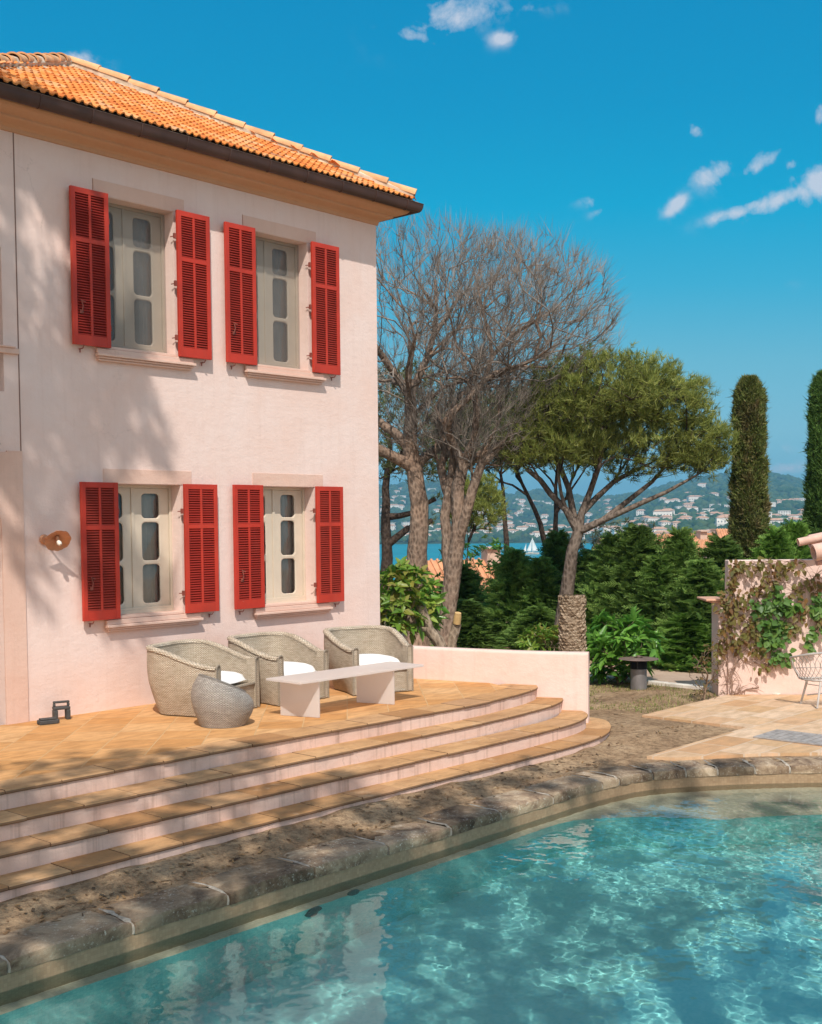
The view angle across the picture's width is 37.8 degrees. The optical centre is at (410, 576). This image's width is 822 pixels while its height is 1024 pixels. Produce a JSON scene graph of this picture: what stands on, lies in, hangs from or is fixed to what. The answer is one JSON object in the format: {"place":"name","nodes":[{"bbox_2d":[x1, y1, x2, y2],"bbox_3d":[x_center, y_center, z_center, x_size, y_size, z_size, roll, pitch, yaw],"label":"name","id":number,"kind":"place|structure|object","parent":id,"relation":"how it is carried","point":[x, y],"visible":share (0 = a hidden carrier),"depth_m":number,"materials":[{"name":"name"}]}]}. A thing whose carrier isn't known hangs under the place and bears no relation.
{"place":"outdoors","nodes":[
{"label":"outdoors","id":0,"kind":"place"},
{"bbox_2d":[37,717,59,724],"bbox_3d":[-3.826,1.522,12.658,0.228,0.062,0.110,-2,3,-36],"label":"weight block","id":1,"kind":"object","parent":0,"point":[47,720],"depth_m":12.62,"materials":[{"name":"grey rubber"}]},
{"bbox_2d":[52,700,70,718],"bbox_3d":[-3.765,1.438,12.929,0.176,0.202,0.106,-2,3,-30],"label":"weight block","id":2,"kind":"object","parent":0,"point":[55,708],"depth_m":12.91,"materials":[{"name":"grey metal"}]},
{"bbox_2d":[0,678,508,780],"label":"terrace floor","id":3,"kind":"structure","parent":0,"point":[29,748],"depth_m":12.27,"materials":[{"name":"tile"}]},
{"bbox_2d":[146,639,259,716],"bbox_3d":[-2.366,1.121,13.416,1.022,0.752,1.088,1,3,22],"label":"wicker armchair","id":4,"kind":"object","parent":3,"relation":"on","point":[175,668],"visible":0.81,"depth_m":13.13,"materials":[{"name":"beige wicker"}]},
{"bbox_2d":[191,674,253,727],"bbox_3d":[-1.960,1.266,12.481,0.644,0.546,0.644,-2,3,-33],"label":"grey basket seat","id":5,"kind":"object","parent":3,"relation":"on","point":[216,703],"visible":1,"depth_m":12.23,"materials":[{"name":"wicker"}]},
{"bbox_2d":[227,631,328,705],"bbox_3d":[-1.629,1.073,14.298,1.002,0.752,1.008,2,3,39],"label":"wicker armchair","id":6,"kind":"object","parent":3,"relation":"on","point":[278,653],"visible":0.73,"depth_m":14.28,"materials":[{"name":"beige wicker"}]},
{"bbox_2d":[266,661,423,717],"bbox_3d":[-0.705,1.272,13.518,0.540,0.418,1.970,2,4,42],"label":"frosted table","id":7,"kind":"object","parent":3,"relation":"on","point":[300,693],"visible":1,"depth_m":13.28,"materials":[{"name":"white plastic"}]},
{"bbox_2d":[323,625,413,695],"bbox_3d":[-0.568,1.028,15.054,0.987,0.752,1.002,-2,3,-28],"label":"wicker armchair","id":8,"kind":"object","parent":3,"relation":"on","point":[347,646],"visible":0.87,"depth_m":14.91,"materials":[{"name":"beige wicker"}]},
{"bbox_2d":[0,783,821,1023],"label":"pool water","id":9,"kind":"structure","parent":0,"point":[693,905],"depth_m":8.30,"materials":[{"name":"teal liquid"}]},
{"bbox_2d":[0,604,821,934],"bbox_3d":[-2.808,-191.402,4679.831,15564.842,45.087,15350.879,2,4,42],"label":"ground","id":10,"kind":"structure","parent":0,"point":[628,748],"depth_m":10.98,"materials":[{"name":"soil"}]},
{"bbox_2d":[0,51,423,724],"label":"house","id":11,"kind":"structure","parent":10,"relation":"on","point":[188,369],"depth_m":14.17,"materials":[{"name":"paint"}]},
{"bbox_2d":[39,530,70,550],"bbox_3d":[-3.806,-0.382,12.839,0.298,0.223,0.271,2,4,42],"label":"wall lamp","id":12,"kind":"object","parent":11,"relation":"attached to","point":[57,540],"visible":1,"depth_m":12.83,"materials":[{"name":"orange metal"}]},
{"bbox_2d":[92,178,195,370],"bbox_3d":[-3.063,-3.431,13.948,0.415,2.002,1.635,2,4,42],"label":"window","id":13,"kind":"structure","parent":11,"relation":"in","point":[136,236],"depth_m":13.91,"materials":[{"name":"beige paint"}]},
{"bbox_2d":[103,469,203,631],"bbox_3d":[-3.004,-0.327,14.125,0.415,1.833,1.625,2,4,42],"label":"window","id":14,"kind":"structure","parent":11,"relation":"in","point":[145,511],"depth_m":14.08,"materials":[{"name":"beige paint"}]},
{"bbox_2d":[242,214,325,384],"bbox_3d":[-1.632,-3.513,15.536,0.415,1.992,1.635,2,4,42],"label":"window","id":15,"kind":"structure","parent":11,"relation":"in","point":[276,261],"depth_m":15.53,"materials":[{"name":"beige paint"}]},
{"bbox_2d":[252,473,332,618],"bbox_3d":[-1.549,-0.418,15.739,0.415,1.838,1.615,2,4,42],"label":"window","id":16,"kind":"structure","parent":11,"relation":"in","point":[284,507],"depth_m":15.70,"materials":[{"name":"beige paint"}]},
{"bbox_2d":[0,691,609,901],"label":"step risers","id":17,"kind":"object","parent":10,"relation":"on","point":[27,860],"visible":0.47,"depth_m":10.85,"materials":[{"name":"paint"}]},
{"bbox_2d":[0,684,610,891],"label":"step treads","id":18,"kind":"object","parent":17,"relation":"on","point":[595,729],"visible":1,"depth_m":10.97,"materials":[{"name":"stone"}]},
{"bbox_2d":[3,685,703,934],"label":"leaf litter","id":19,"kind":"object","parent":10,"relation":"on","point":[123,896],"visible":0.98,"depth_m":9.77,"materials":[{"name":"brown plant"}]},
{"bbox_2d":[0,757,821,975],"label":"pool coping","id":20,"kind":"object","parent":10,"relation":"on","point":[36,944],"visible":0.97,"depth_m":9.56,"materials":[{"name":"stone"}]},
{"bbox_2d":[0,773,821,992],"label":"pool basin","id":21,"kind":"object","parent":10,"relation":"in","point":[11,981],"visible":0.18,"depth_m":9.67,"materials":[{"name":"beige tile"}]},
{"bbox_2d":[380,556,445,644],"bbox_3d":[-0.140,0.780,18.876,1.395,2.217,1.111,0,3,4],"label":"fruit shrub","id":22,"kind":"object","parent":10,"relation":"on","point":[395,590],"visible":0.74,"depth_m":18.62,"materials":[{"name":"green plant"}]},
{"bbox_2d":[410,586,449,645],"bbox_3d":[0.275,0.903,21.583,0.865,1.702,0.689,0,3,3],"label":"fruit shrub","id":23,"kind":"object","parent":10,"relation":"on","point":[435,614],"visible":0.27,"depth_m":21.46,"materials":[{"name":"green plant"}]},
{"bbox_2d":[405,604,460,646],"bbox_3d":[0.358,1.027,18.724,0.907,1.198,0.393,0,3,20],"label":"forked stump","id":24,"kind":"object","parent":10,"relation":"on","point":[433,635],"visible":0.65,"depth_m":18.60,"materials":[{"name":"brown wood"}]},
{"bbox_2d":[377,358,503,615],"bbox_3d":[-0.271,-1.905,33.942,5.374,8.755,5.508,2,4,42],"label":"umbrella pine","id":25,"kind":"object","parent":10,"relation":"on","point":[388,541],"visible":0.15,"depth_m":33.84,"materials":[{"name":"brown plant"}]},
{"bbox_2d":[395,547,500,593],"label":"neighbour house","id":26,"kind":"structure","parent":10,"relation":"on","point":[433,566],"depth_m":61.31,"materials":[{"name":"tile"}]},
{"bbox_2d":[433,563,499,633],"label":"conifer","id":27,"kind":"object","parent":10,"relation":"on","point":[470,583],"visible":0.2,"depth_m":27.04,"materials":[{"name":"green plant"}]},
{"bbox_2d":[430,597,506,648],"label":"conifer","id":28,"kind":"object","parent":10,"relation":"on","point":[474,614],"visible":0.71,"depth_m":25.37,"materials":[{"name":"green plant"}]},
{"bbox_2d":[376,205,572,645],"bbox_3d":[0.006,-2.923,24.424,6.416,9.457,6.302,2,4,42],"label":"bare pine","id":29,"kind":"object","parent":10,"relation":"on","point":[411,461],"visible":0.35,"depth_m":24.12,"materials":[{"name":"brown plant"}]},
{"bbox_2d":[434,534,515,598],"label":"leafy tree","id":30,"kind":"object","parent":10,"relation":"on","point":[498,547],"visible":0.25,"depth_m":29.04,"materials":[{"name":"green plant"}]},
{"bbox_2d":[441,469,510,563],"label":"umbrella pine","id":31,"kind":"object","parent":10,"relation":"on","point":[489,498],"visible":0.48,"depth_m":37.73,"materials":[{"name":"green plant"}]},
{"bbox_2d":[421,389,565,551],"bbox_3d":[2.879,-1.596,39.960,5.557,9.528,5.418,2,4,42],"label":"umbrella pine","id":32,"kind":"object","parent":10,"relation":"on","point":[505,530],"visible":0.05,"depth_m":39.85,"materials":[{"name":"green plant"}]},
{"bbox_2d":[412,645,588,722],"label":"terrace parapet","id":33,"kind":"structure","parent":10,"relation":"on","point":[564,675],"depth_m":15.37,"materials":[{"name":"paint"}]},
{"bbox_2d":[391,212,630,647],"bbox_3d":[1.975,-2.643,23.733,5.269,8.814,4.770,2,4,42],"label":"bare pine","id":34,"kind":"object","parent":10,"relation":"on","point":[457,504],"visible":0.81,"depth_m":23.41,"materials":[{"name":"brown plant"}]},
{"bbox_2d":[476,546,550,646],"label":"conifer","id":35,"kind":"object","parent":10,"relation":"on","point":[503,588],"visible":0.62,"depth_m":25.80,"materials":[{"name":"green plant"}]},
{"bbox_2d":[486,605,555,650],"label":"conifer","id":36,"kind":"object","parent":10,"relation":"on","point":[533,615],"visible":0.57,"depth_m":24.33,"materials":[{"name":"green plant"}]},
{"bbox_2d":[495,553,562,646],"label":"conifer","id":37,"kind":"object","parent":10,"relation":"on","point":[541,568],"visible":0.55,"depth_m":25.42,"materials":[{"name":"green plant"}]},
{"bbox_2d":[514,621,558,650],"bbox_3d":[2.142,1.283,19.300,0.965,1.124,0.811,0,3,4],"label":"leafy bush","id":38,"kind":"object","parent":10,"relation":"on","point":[544,634],"visible":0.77,"depth_m":19.14,"materials":[{"name":"green plant"}]},
{"bbox_2d":[459,380,624,544],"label":"umbrella pine","id":39,"kind":"object","parent":10,"relation":"on","point":[524,491],"visible":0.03,"depth_m":40.87,"materials":[{"name":"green plant"}]},
{"bbox_2d":[533,528,580,603],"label":"conifer","id":40,"kind":"object","parent":10,"relation":"on","point":[555,546],"visible":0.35,"depth_m":26.24,"materials":[{"name":"green plant"}]},
{"bbox_2d":[483,378,658,531],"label":"umbrella pine","id":41,"kind":"object","parent":10,"relation":"on","point":[556,512],"visible":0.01,"depth_m":42.87,"materials":[{"name":"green plant"}]},
{"bbox_2d":[558,594,586,651],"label":"cut palm trunk","id":42,"kind":"object","parent":10,"relation":"on","point":[572,628],"visible":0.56,"depth_m":17.30,"materials":[{"name":"brown plant"}]},
{"bbox_2d":[547,548,598,648],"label":"conifer","id":43,"kind":"object","parent":10,"relation":"on","point":[583,560],"visible":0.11,"depth_m":24.74,"materials":[{"name":"green plant"}]},
{"bbox_2d":[575,529,627,653],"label":"conifer","id":44,"kind":"object","parent":10,"relation":"on","point":[603,552],"visible":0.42,"depth_m":23.85,"materials":[{"name":"green plant"}]},
{"bbox_2d":[568,517,663,555],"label":"tree","id":45,"kind":"object","parent":10,"relation":"on","point":[596,532],"visible":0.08,"depth_m":27.39,"materials":[{"name":"green plant"}]},
{"bbox_2d":[495,337,742,649],"bbox_3d":[4.069,-1.395,23.615,4.774,6.542,3.972,2,4,42],"label":"umbrella pine","id":46,"kind":"object","parent":10,"relation":"on","point":[640,392],"visible":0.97,"depth_m":23.00,"materials":[{"name":"green plant"}]},
{"bbox_2d":[585,605,666,684],"bbox_3d":[3.404,1.145,19.693,1.374,1.359,1.478,2,4,42],"label":"leafy bush","id":47,"kind":"object","parent":10,"relation":"on","point":[631,639],"visible":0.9,"depth_m":19.43,"materials":[{"name":"green plant"}]},
{"bbox_2d":[586,522,665,645],"bbox_3d":[4.442,0.399,23.448,2.456,2.955,2.585,0,3,18],"label":"conifer","id":48,"kind":"object","parent":10,"relation":"on","point":[638,542],"visible":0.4,"depth_m":23.40,"materials":[{"name":"green plant"}]},
{"bbox_2d":[618,655,658,689],"bbox_3d":[3.589,1.517,18.931,0.636,0.552,0.636,2,4,42],"label":"bollard lamp","id":49,"kind":"object","parent":10,"relation":"on","point":[638,671],"visible":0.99,"depth_m":18.83,"materials":[{"name":"metal"}]},
{"bbox_2d":[611,553,681,654],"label":"conifer","id":50,"kind":"object","parent":10,"relation":"on","point":[651,585],"visible":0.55,"depth_m":22.64,"materials":[{"name":"green plant"}]},
{"bbox_2d":[592,531,722,550],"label":"neighbour house","id":51,"kind":"structure","parent":10,"relation":"on","point":[700,535],"depth_m":119.39,"materials":[{"name":"tile"}]},
{"bbox_2d":[642,525,701,629],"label":"conifer","id":52,"kind":"object","parent":10,"relation":"on","point":[681,545],"visible":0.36,"depth_m":22.82,"materials":[{"name":"green plant"}]},
{"bbox_2d":[649,611,711,671],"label":"conifer","id":53,"kind":"object","parent":10,"relation":"on","point":[692,624],"visible":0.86,"depth_m":21.45,"materials":[{"name":"green plant"}]},
{"bbox_2d":[643,557,724,670],"bbox_3d":[5.164,0.750,21.952,2.540,2.241,2.413,-2,3,-26],"label":"conifer","id":54,"kind":"object","parent":10,"relation":"on","point":[700,577],"visible":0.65,"depth_m":21.80,"materials":[{"name":"green plant"}]},
{"bbox_2d":[589,675,779,694],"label":"path kerb","id":55,"kind":"structure","parent":10,"relation":"on","point":[671,684],"depth_m":19.29,"materials":[{"name":"beige stone"}]},
{"bbox_2d":[657,529,715,537],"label":"neighbour house","id":56,"kind":"structure","parent":10,"relation":"on","point":[711,531],"depth_m":189.34,"materials":[{"name":"tile"}]},
{"bbox_2d":[694,539,710,552],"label":"neighbour house","id":57,"kind":"structure","parent":10,"relation":"on","point":[701,542],"depth_m":109.95,"materials":[{"name":"paint"}]},
{"bbox_2d":[688,643,724,699],"bbox_3d":[4.343,1.442,17.704,0.489,0.915,0.500,2,4,42],"label":"dry shrub","id":58,"kind":"object","parent":10,"relation":"on","point":[701,661],"visible":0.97,"depth_m":17.68,"materials":[{"name":"brown plant"}]},
{"bbox_2d":[697,596,727,695],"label":"gate pillar","id":59,"kind":"structure","parent":10,"relation":"on","point":[718,689],"depth_m":18.20,"materials":[{"name":"paint"}]},
{"bbox_2d":[695,532,750,587],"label":"conifer","id":60,"kind":"object","parent":10,"relation":"on","point":[719,550],"visible":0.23,"depth_m":22.66,"materials":[{"name":"green plant"}]},
{"bbox_2d":[715,528,769,536],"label":"neighbour house","id":61,"kind":"structure","parent":10,"relation":"on","point":[720,532],"depth_m":149.94,"materials":[{"name":"paint"}]},
{"bbox_2d":[723,373,773,559],"bbox_3d":[6.783,-1.029,23.989,1.193,6.044,1.166,-1,3,-1],"label":"clipped cypress","id":62,"kind":"object","parent":10,"relation":"on","point":[749,518],"visible":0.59,"depth_m":23.68,"materials":[{"name":"green plant"}]},
{"bbox_2d":[725,559,821,694],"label":"garden wall","id":63,"kind":"structure","parent":10,"relation":"on","point":[778,680],"depth_m":18.10,"materials":[{"name":"paint"}]},
{"bbox_2d":[710,556,821,694],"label":"vine","id":64,"kind":"object","parent":63,"relation":"attached to","point":[770,641],"visible":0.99,"depth_m":17.96,"materials":[{"name":"green plant"}]},
{"bbox_2d":[797,532,821,565],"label":"tiled canopy","id":65,"kind":"object","parent":63,"relation":"attached to","point":[813,542],"visible":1,"depth_m":17.69,"materials":[{"name":"tile"}]},
{"bbox_2d":[749,523,803,559],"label":"conifer","id":66,"kind":"object","parent":10,"relation":"on","point":[774,542],"visible":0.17,"depth_m":22.66,"materials":[{"name":"green plant"}]},
{"bbox_2d":[779,517,812,558],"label":"conifer","id":67,"kind":"object","parent":10,"relation":"on","point":[799,528],"visible":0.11,"depth_m":23.24,"materials":[{"name":"green plant"}]},
{"bbox_2d":[798,370,821,549],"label":"clipped cypress","id":68,"kind":"object","parent":10,"relation":"on","point":[812,512],"visible":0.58,"depth_m":24.26,"materials":[{"name":"green plant"}]},
{"bbox_2d":[0,0,821,496],"label":"sky","id":69,"kind":"structure","parent":0,"point":[680,138],"materials":[{"name":"blue"}]},
{"bbox_2d":[379,543,592,579],"bbox_3d":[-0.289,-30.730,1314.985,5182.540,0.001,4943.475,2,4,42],"label":"sea","id":70,"kind":"structure","parent":0,"point":[399,551],"depth_m":1237.90,"materials":[{"name":"liquid"}]},
{"bbox_2d":[524,538,538,553],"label":"sailing boat","id":71,"kind":"object","parent":70,"relation":"on","point":[533,545],"visible":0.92,"depth_m":1050.21,"materials":[{"name":"white fabric"}]},
{"bbox_2d":[379,476,797,543],"bbox_3d":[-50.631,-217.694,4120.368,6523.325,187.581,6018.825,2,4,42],"label":"hills","id":72,"kind":"structure","parent":0,"point":[525,540],"depth_m":1753.99,"materials":[{"name":"plant"}]},
{"bbox_2d":[494,526,502,531],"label":"villa","id":73,"kind":"object","parent":72,"relation":"on","point":[498,528],"visible":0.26,"depth_m":1812.81,"materials":[{"name":"white paint"}]},
{"bbox_2d":[516,526,528,530],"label":"villa","id":74,"kind":"object","parent":72,"relation":"on","point":[522,528],"visible":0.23,"depth_m":1820.97,"materials":[{"name":"white paint"}]},
{"bbox_2d":[523,523,536,527],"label":"villa","id":75,"kind":"object","parent":72,"relation":"on","point":[532,524],"visible":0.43,"depth_m":1907.85,"materials":[{"name":"white paint"}]},
{"bbox_2d":[534,531,547,536],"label":"villa","id":76,"kind":"object","parent":72,"relation":"on","point":[536,533],"visible":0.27,"depth_m":1603.33,"materials":[{"name":"white paint"}]},
{"bbox_2d":[379,471,805,542],"bbox_3d":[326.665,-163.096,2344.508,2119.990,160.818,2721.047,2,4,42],"label":"hillside woods","id":77,"kind":"object","parent":72,"relation":"on","point":[776,485],"visible":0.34,"depth_m":2201.61,"materials":[{"name":"green plant"}]},
{"bbox_2d":[600,526,621,533],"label":"villa","id":78,"kind":"object","parent":72,"relation":"on","point":[605,528],"visible":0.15,"depth_m":1505.70,"materials":[{"name":"white paint"}]},
{"bbox_2d":[636,509,644,515],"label":"villa","id":79,"kind":"object","parent":72,"relation":"on","point":[639,511],"visible":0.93,"depth_m":1965.90,"materials":[{"name":"white paint"}]},
{"bbox_2d":[644,517,659,523],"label":"villa","id":80,"kind":"object","parent":72,"relation":"on","point":[648,519],"visible":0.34,"depth_m":1394.94,"materials":[{"name":"white paint"}]},
{"bbox_2d":[652,527,666,531],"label":"villa","id":81,"kind":"object","parent":72,"relation":"on","point":[660,528],"visible":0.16,"depth_m":1167.84,"materials":[{"name":"white paint"}]},
{"bbox_2d":[653,530,670,534],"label":"villa","id":82,"kind":"object","parent":72,"relation":"on","point":[659,532],"visible":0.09,"depth_m":1111.55,"materials":[{"name":"white paint"}]},
{"bbox_2d":[653,510,671,515],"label":"villa","id":83,"kind":"object","parent":72,"relation":"on","point":[662,512],"visible":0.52,"depth_m":1434.64,"materials":[{"name":"white paint"}]},
{"bbox_2d":[658,520,670,526],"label":"villa","id":84,"kind":"object","parent":72,"relation":"on","point":[662,523],"visible":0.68,"depth_m":1343.91,"materials":[{"name":"white paint"}]},
{"bbox_2d":[660,515,671,519],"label":"villa","id":85,"kind":"object","parent":72,"relation":"on","point":[666,516],"visible":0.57,"depth_m":1385.61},
{"bbox_2d":[662,508,674,513],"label":"villa","id":86,"kind":"object","parent":72,"relation":"on","point":[673,510],"visible":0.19,"depth_m":1479.92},
{"bbox_2d":[664,499,674,503],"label":"villa","id":87,"kind":"object","parent":72,"relation":"on","point":[667,501],"visible":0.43,"depth_m":2005.27,"materials":[{"name":"white paint"}]},
{"bbox_2d":[671,521,679,527],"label":"villa","id":88,"kind":"object","parent":72,"relation":"on","point":[674,523],"visible":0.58,"depth_m":1291.97,"materials":[{"name":"white paint"}]},
{"bbox_2d":[682,503,691,506],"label":"villa","id":89,"kind":"object","parent":72,"relation":"on","point":[686,504],"visible":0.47,"depth_m":1846.15,"materials":[{"name":"white paint"}]},
{"bbox_2d":[686,506,697,511],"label":"villa","id":90,"kind":"object","parent":72,"relation":"on","point":[690,507],"visible":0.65,"depth_m":1786.01,"materials":[{"name":"white paint"}]},
{"bbox_2d":[687,495,702,501],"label":"villa","id":91,"kind":"object","parent":72,"relation":"on","point":[691,498],"visible":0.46,"depth_m":1967.98,"materials":[{"name":"white paint"}]},
{"bbox_2d":[695,516,708,519],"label":"villa","id":92,"kind":"object","parent":72,"relation":"on","point":[703,517],"visible":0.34,"depth_m":1269.20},
{"bbox_2d":[698,483,706,487],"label":"villa","id":93,"kind":"object","parent":72,"relation":"on","point":[702,484],"visible":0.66,"depth_m":2498.51,"materials":[{"name":"white paint"}]},
{"bbox_2d":[715,516,728,523],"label":"villa","id":94,"kind":"object","parent":72,"relation":"on","point":[719,520],"visible":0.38,"depth_m":1230.17,"materials":[{"name":"white paint"}]},
{"bbox_2d":[768,518,782,523],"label":"villa","id":95,"kind":"object","parent":72,"relation":"on","point":[778,520],"visible":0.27,"depth_m":1159.38,"materials":[{"name":"white paint"}]},
{"bbox_2d":[778,511,790,514],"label":"villa","id":96,"kind":"object","parent":72,"relation":"on","point":[784,512],"visible":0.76,"depth_m":1666.88,"materials":[{"name":"white paint"}]},
{"bbox_2d":[786,514,798,517],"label":"villa","id":97,"kind":"object","parent":72,"relation":"on","point":[792,515],"visible":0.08,"depth_m":1575.21,"materials":[{"name":"white paint"}]},
{"bbox_2d":[589,664,711,685],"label":"path","id":98,"kind":"structure","parent":0,"point":[673,676],"depth_m":20.41,"materials":[{"name":"beige stone"}]},
{"bbox_2d":[589,680,716,713],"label":"sparse grass","id":99,"kind":"structure","parent":0,"point":[668,700],"depth_m":17.99,"materials":[{"name":"green plant"}]},
{"bbox_2d":[642,694,821,760],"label":"stone paving","id":100,"kind":"structure","parent":0,"point":[748,716],"depth_m":15.70,"materials":[{"name":"stone"}]},
{"bbox_2d":[753,729,821,745],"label":"drain grating","id":101,"kind":"object","parent":100,"relation":"on","point":[796,737],"visible":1,"depth_m":14.51,"materials":[{"name":"grey metal"}]},
{"bbox_2d":[789,652,821,708],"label":"chair","id":102,"kind":"object","parent":100,"relation":"on","point":[806,679],"visible":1,"depth_m":16.85,"materials":[{"name":"metal"}]}
]}

